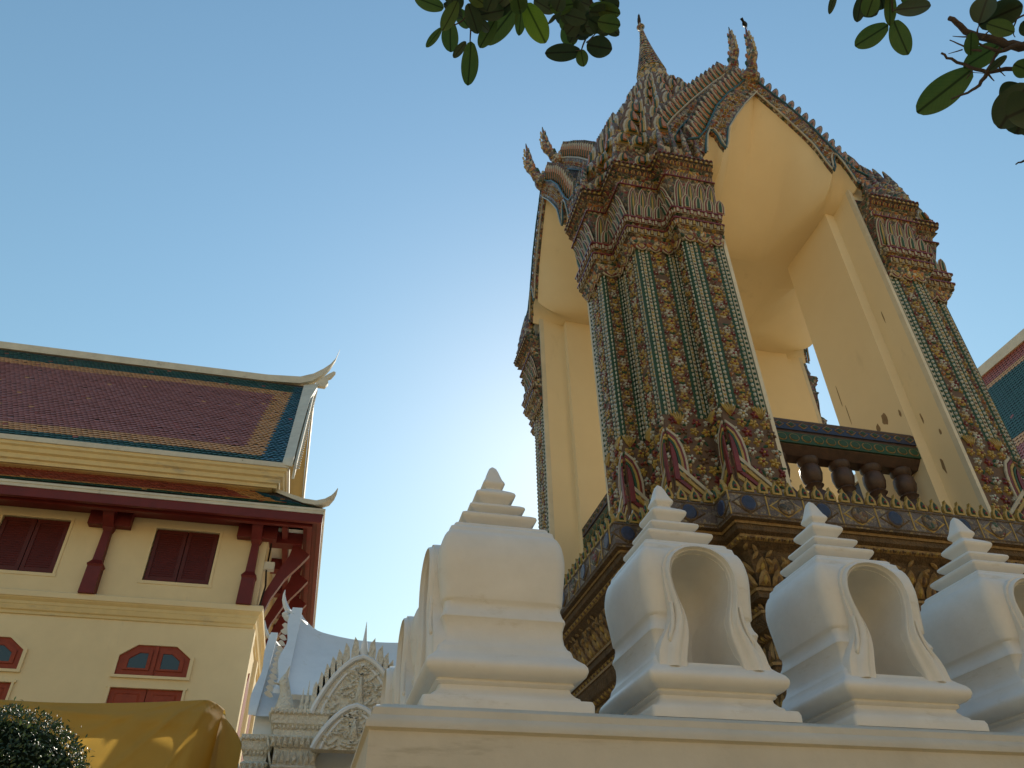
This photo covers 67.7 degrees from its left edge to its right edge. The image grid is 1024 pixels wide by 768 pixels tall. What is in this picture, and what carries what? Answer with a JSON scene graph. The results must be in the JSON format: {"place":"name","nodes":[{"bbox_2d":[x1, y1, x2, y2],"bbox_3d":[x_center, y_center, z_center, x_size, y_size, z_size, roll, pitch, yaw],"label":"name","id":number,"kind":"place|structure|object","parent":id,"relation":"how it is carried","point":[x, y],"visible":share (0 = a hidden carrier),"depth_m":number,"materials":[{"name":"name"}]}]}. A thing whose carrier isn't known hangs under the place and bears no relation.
{"place":"outdoors","nodes":[
{"label":"outdoors","id":0,"kind":"place"},
{"bbox_2d":[238,591,397,767],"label":"white chapel","id":1,"kind":"structure","parent":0,"point":[315,697],"depth_m":12.78,"materials":[{"name":"paint"}]},
{"bbox_2d":[0,0,1023,642],"label":"sky","id":2,"kind":"structure","parent":0,"point":[270,187],"materials":[{"name":"blue"}]},
{"bbox_2d":[415,0,620,85],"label":"leafy branch","id":3,"kind":"object","parent":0,"point":[577,20],"visible":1,"depth_m":2.67,"materials":[{"name":"green plant"}]},
{"bbox_2d":[350,704,1023,767],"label":"boundary wall","id":4,"kind":"structure","parent":0,"point":[405,736],"depth_m":2.92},
{"bbox_2d":[380,666,395,704],"bbox_3d":[-0.523,2.042,5.017,0.694,1.275,0.670,7,-38,-11],"label":"niche stupa","id":5,"kind":"object","parent":4,"relation":"on","point":[388,691],"visible":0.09,"depth_m":4.83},
{"bbox_2d":[394,608,418,704],"bbox_3d":[-0.308,1.493,4.298,0.694,1.275,0.670,7,-38,-11],"label":"niche stupa","id":6,"kind":"object","parent":4,"relation":"on","point":[406,655],"visible":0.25,"depth_m":4.06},
{"bbox_2d":[406,467,594,712],"bbox_3d":[-0.092,0.943,3.580,0.694,1.275,0.670,7,-38,-11],"label":"niche stupa","id":7,"kind":"object","parent":4,"relation":"on","point":[491,623],"visible":0.92,"depth_m":3.25,"materials":[{"name":"white paint"}]},
{"bbox_2d":[599,485,802,722],"bbox_3d":[0.800,1.061,3.757,0.670,1.275,0.694,7,-38,-11],"label":"niche stupa","id":8,"kind":"object","parent":4,"relation":"on","point":[684,637],"visible":0.97,"depth_m":3.47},
{"bbox_2d":[765,502,989,731],"bbox_3d":[1.690,1.178,3.935,0.670,1.275,0.694,7,-38,-11],"label":"niche stupa","id":9,"kind":"object","parent":4,"relation":"on","point":[846,629],"visible":0.91,"depth_m":3.65,"materials":[{"name":"white paint"}]},
{"bbox_2d":[920,518,1023,732],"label":"niche stupa","id":10,"kind":"object","parent":4,"relation":"on","point":[972,613],"visible":0.88,"depth_m":3.94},
{"bbox_2d":[513,22,1023,713],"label":"bell tower","id":11,"kind":"structure","parent":0,"point":[719,250],"depth_m":12.11,"materials":[{"name":"multicoloured tile"}]},
{"bbox_2d":[740,17,746,27],"bbox_3d":[4.736,-7.357,15.564,0.102,0.249,0.420,-25,-43,28],"label":"bird","id":12,"kind":"object","parent":11,"relation":"on","point":[744,23],"visible":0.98,"depth_m":15.50},
{"bbox_2d":[828,0,1023,164],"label":"leafy branch","id":13,"kind":"object","parent":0,"point":[996,19],"visible":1,"depth_m":2.17,"materials":[{"name":"green plant"}]},
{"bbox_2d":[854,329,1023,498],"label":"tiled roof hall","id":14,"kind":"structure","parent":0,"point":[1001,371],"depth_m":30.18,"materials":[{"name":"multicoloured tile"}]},
{"bbox_3d":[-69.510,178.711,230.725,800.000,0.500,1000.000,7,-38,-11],"label":"ground","id":15,"kind":"structure","parent":0,"visible":0},
{"bbox_2d":[0,697,93,767],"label":"clipped shrub","id":16,"kind":"object","parent":15,"relation":"on","point":[30,745],"visible":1,"depth_m":4.96,"materials":[{"name":"green plant"}]},
{"bbox_2d":[0,700,241,767],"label":"cloth canopy","id":17,"kind":"object","parent":15,"relation":"on","point":[189,734],"visible":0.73,"depth_m":9.84,"materials":[{"name":"yellow fabric"}]},
{"bbox_2d":[0,341,339,767],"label":"monastery hall","id":18,"kind":"structure","parent":15,"relation":"on","point":[161,530],"depth_m":17.86,"materials":[{"name":"yellow paint"}]},
{"bbox_2d":[0,679,16,699],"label":"lower window","id":19,"kind":"structure","parent":18,"relation":"in","point":[5,688],"depth_m":15.49,"materials":[{"name":"red wood"}]},
{"bbox_2d":[0,512,74,576],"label":"window frame","id":20,"kind":"structure","parent":18,"relation":"in","point":[53,574],"depth_m":17.42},
{"bbox_2d":[103,684,186,702],"bbox_3d":[-7.672,7.145,15.544,1.584,1.884,0.120,7,-38,-11],"label":"lower window","id":21,"kind":"structure","parent":18,"relation":"in","point":[119,694],"depth_m":16.00,"materials":[{"name":"red wood"}]},
{"bbox_2d":[137,525,222,587],"bbox_3d":[-7.729,4.030,17.881,1.608,1.440,0.016,7,-38,-11],"label":"window frame","id":22,"kind":"structure","parent":18,"relation":"in","point":[140,580],"depth_m":17.77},
{"bbox_2d":[237,673,249,736],"bbox_3d":[-6.158,7.856,17.147,0.036,2.640,0.720,7,-38,-11],"label":"side window","id":23,"kind":"structure","parent":18,"relation":"in","point":[247,684],"depth_m":17.47,"materials":[{"name":"beige paint"}]},
{"bbox_2d":[240,715,250,767],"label":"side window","id":24,"kind":"structure","parent":18,"relation":"in","point":[248,724],"depth_m":19.28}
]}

